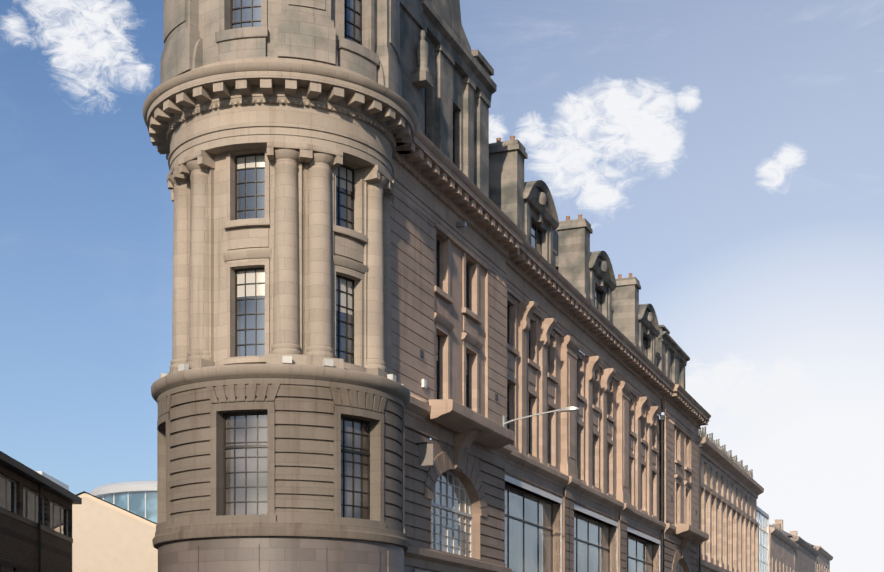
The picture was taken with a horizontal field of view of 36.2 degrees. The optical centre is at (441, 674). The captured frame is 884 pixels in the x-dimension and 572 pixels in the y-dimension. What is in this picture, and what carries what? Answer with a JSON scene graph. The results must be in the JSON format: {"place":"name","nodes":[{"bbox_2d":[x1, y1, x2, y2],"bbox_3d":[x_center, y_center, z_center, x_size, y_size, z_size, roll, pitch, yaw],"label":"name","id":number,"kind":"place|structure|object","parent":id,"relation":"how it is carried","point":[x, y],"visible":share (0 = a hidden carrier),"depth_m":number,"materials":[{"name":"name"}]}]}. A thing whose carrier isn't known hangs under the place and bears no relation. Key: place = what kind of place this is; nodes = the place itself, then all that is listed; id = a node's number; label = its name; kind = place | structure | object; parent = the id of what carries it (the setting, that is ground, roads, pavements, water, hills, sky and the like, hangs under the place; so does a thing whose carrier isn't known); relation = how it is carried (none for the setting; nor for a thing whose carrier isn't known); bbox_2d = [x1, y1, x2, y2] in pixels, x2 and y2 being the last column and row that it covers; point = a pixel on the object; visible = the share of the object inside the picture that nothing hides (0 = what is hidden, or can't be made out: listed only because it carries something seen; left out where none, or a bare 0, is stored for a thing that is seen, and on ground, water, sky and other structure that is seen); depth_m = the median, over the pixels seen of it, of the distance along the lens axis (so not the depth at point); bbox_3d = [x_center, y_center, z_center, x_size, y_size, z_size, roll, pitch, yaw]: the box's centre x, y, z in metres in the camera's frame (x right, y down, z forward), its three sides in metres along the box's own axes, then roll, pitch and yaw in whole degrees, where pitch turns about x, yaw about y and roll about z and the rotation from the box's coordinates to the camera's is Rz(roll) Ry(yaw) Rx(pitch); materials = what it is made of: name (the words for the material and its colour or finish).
{"place":"outdoors","nodes":[
{"label":"outdoors","id":0,"kind":"place"},
{"bbox_2d":[0,0,883,571],"label":"sky","id":1,"kind":"structure","parent":0,"point":[726,157],"materials":[{"name":"blue"}]},
{"label":"asphalt","id":2,"kind":"structure","parent":0,"visible":0},
{"bbox_2d":[0,464,71,571],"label":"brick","id":3,"kind":"object","parent":2,"relation":"on","point":[18,546],"visible":0.65,"depth_m":78.31,"materials":[{"name":"brown brick"}]},
{"bbox_2d":[0,476,66,571],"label":"glass","id":4,"kind":"object","parent":3,"relation":"attached to","point":[11,499],"visible":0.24,"depth_m":79.48,"materials":[{"name":"glass"}]},
{"bbox_2d":[72,497,157,571],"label":"building","id":5,"kind":"structure","parent":2,"relation":"on","point":[106,538],"depth_m":103.06,"materials":[{"name":"beige paint"}]},
{"bbox_2d":[79,493,155,527],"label":"roof edge","id":6,"kind":"object","parent":5,"relation":"attached to","point":[117,509],"visible":0.33,"depth_m":103.05,"materials":[{"name":"beige"}]},
{"bbox_2d":[76,491,156,524],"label":"roof","id":7,"kind":"structure","parent":6,"relation":"on","point":[78,494],"depth_m":104.33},
{"bbox_2d":[142,57,417,551],"bbox_3d":[-9.388,-10.680,89.137,11.200,25.200,78.769,0,0,-5],"label":"stone","id":8,"kind":"object","parent":2,"relation":"on","point":[307,127],"visible":1,"depth_m":51.58,"materials":[{"name":"beige stone"}]},
{"bbox_2d":[160,0,401,96],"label":"stone","id":9,"kind":"object","parent":8,"relation":"on","point":[198,33],"visible":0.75,"depth_m":51.82,"materials":[{"name":"beige stone"}]},
{"bbox_2d":[159,356,402,384],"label":"floodlights","id":10,"kind":"object","parent":8,"relation":"on","point":[285,360],"visible":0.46,"depth_m":51.17,"materials":[{"name":"grey metal"}]},
{"bbox_2d":[226,414,367,518],"bbox_3d":[-6.038,-7.950,53.682,8.900,3.940,4.830,0,0,-16],"label":"glass","id":11,"kind":"object","parent":8,"relation":"on","point":[251,465],"visible":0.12,"depth_m":51.23,"materials":[{"name":"glass"}]},
{"bbox_2d":[223,0,653,571],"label":"frame","id":12,"kind":"object","parent":8,"relation":"attached to","point":[257,446],"visible":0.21,"depth_m":52.90,"materials":[{"name":"grey metal"}]},
{"bbox_2d":[233,0,359,363],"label":"glass","id":13,"kind":"object","parent":12,"relation":"attached to","point":[260,303],"visible":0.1,"depth_m":52.06,"materials":[{"name":"glass"}]},
{"bbox_2d":[237,156,466,374],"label":"blind","id":14,"kind":"object","parent":12,"relation":"attached to","point":[250,274],"visible":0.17,"depth_m":52.13,"materials":[{"name":"grey fabric"}]},
{"bbox_2d":[436,223,646,428],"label":"glass","id":15,"kind":"object","parent":12,"relation":"attached to","point":[533,239],"depth_m":76.16,"materials":[{"name":"glass"}]},
{"bbox_2d":[431,472,681,571],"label":"glass","id":16,"kind":"object","parent":12,"relation":"on","point":[523,546],"visible":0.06,"depth_m":76.74,"materials":[{"name":"clear glass"}]},
{"bbox_2d":[158,536,436,571],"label":"stone","id":17,"kind":"object","parent":2,"relation":"on","point":[267,554],"visible":1,"depth_m":50.99,"materials":[{"name":"grey stone"}]},
{"bbox_2d":[412,444,433,571],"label":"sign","id":18,"kind":"object","parent":17,"relation":"on","point":[426,454],"visible":1,"depth_m":58.28,"materials":[{"name":"grey metal"}]},
{"bbox_2d":[0,285,701,571],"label":"building","id":19,"kind":"structure","parent":2,"relation":"on","point":[21,469],"depth_m":80.53,"materials":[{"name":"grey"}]},
{"bbox_2d":[36,471,768,571],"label":"roof","id":20,"kind":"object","parent":2,"relation":"on","point":[124,487],"visible":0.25,"depth_m":201.37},
{"bbox_2d":[98,491,766,571],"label":"glass","id":21,"kind":"object","parent":2,"relation":"on","point":[137,503],"visible":0.16,"depth_m":200.96,"materials":[{"name":"glass"}]},
{"bbox_2d":[390,129,710,571],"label":"stone","id":22,"kind":"object","parent":2,"relation":"on","point":[479,448],"visible":0.92,"depth_m":70.85,"materials":[{"name":"beige stone"}]},
{"bbox_2d":[0,221,767,571],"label":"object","id":23,"kind":"structure","parent":22,"relation":"on","point":[462,223],"depth_m":78.81,"materials":[{"name":"stone"}]},
{"bbox_2d":[559,406,578,412],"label":"lamp head","id":24,"kind":"object","parent":23,"relation":"attached to","point":[568,409],"visible":1,"depth_m":67.91,"materials":[{"name":"grey metal"}]},
{"bbox_2d":[422,379,660,571],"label":"window frame","id":25,"kind":"object","parent":22,"relation":"part of","point":[532,489],"visible":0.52,"depth_m":80.53,"materials":[{"name":"grey metal"}]},
{"bbox_2d":[431,470,682,571],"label":"frame","id":26,"kind":"object","parent":22,"relation":"on","point":[453,510],"visible":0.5,"depth_m":64.39,"materials":[{"name":"grey metal"}]},
{"bbox_2d":[400,0,752,477],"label":"roof","id":27,"kind":"structure","parent":22,"relation":"on","point":[445,66],"depth_m":68.93,"materials":[{"name":"grey stone"}]},
{"bbox_2d":[508,230,611,334],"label":"slate","id":28,"kind":"object","parent":27,"relation":"on","point":[555,239],"depth_m":91.76,"materials":[{"name":"grey stone"}]},
{"bbox_2d":[496,136,631,278],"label":"pot","id":29,"kind":"object","parent":27,"relation":"on","point":[567,217],"visible":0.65,"depth_m":85.97,"materials":[{"name":"brown ceramic"}]},
{"bbox_2d":[697,435,832,571],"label":"stone","id":30,"kind":"object","parent":2,"relation":"on","point":[731,490],"visible":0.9,"depth_m":135.60,"materials":[{"name":"beige stone"}]},
{"bbox_2d":[772,524,819,571],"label":"stone","id":31,"kind":"object","parent":2,"relation":"on","point":[806,554],"visible":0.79,"depth_m":193.84,"materials":[{"name":"grey stone"}]},
{"bbox_2d":[769,524,813,546],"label":"slate","id":32,"kind":"object","parent":31,"relation":"on","point":[789,535],"visible":0.07,"depth_m":184.99,"materials":[{"name":"grey stone"}]}
]}

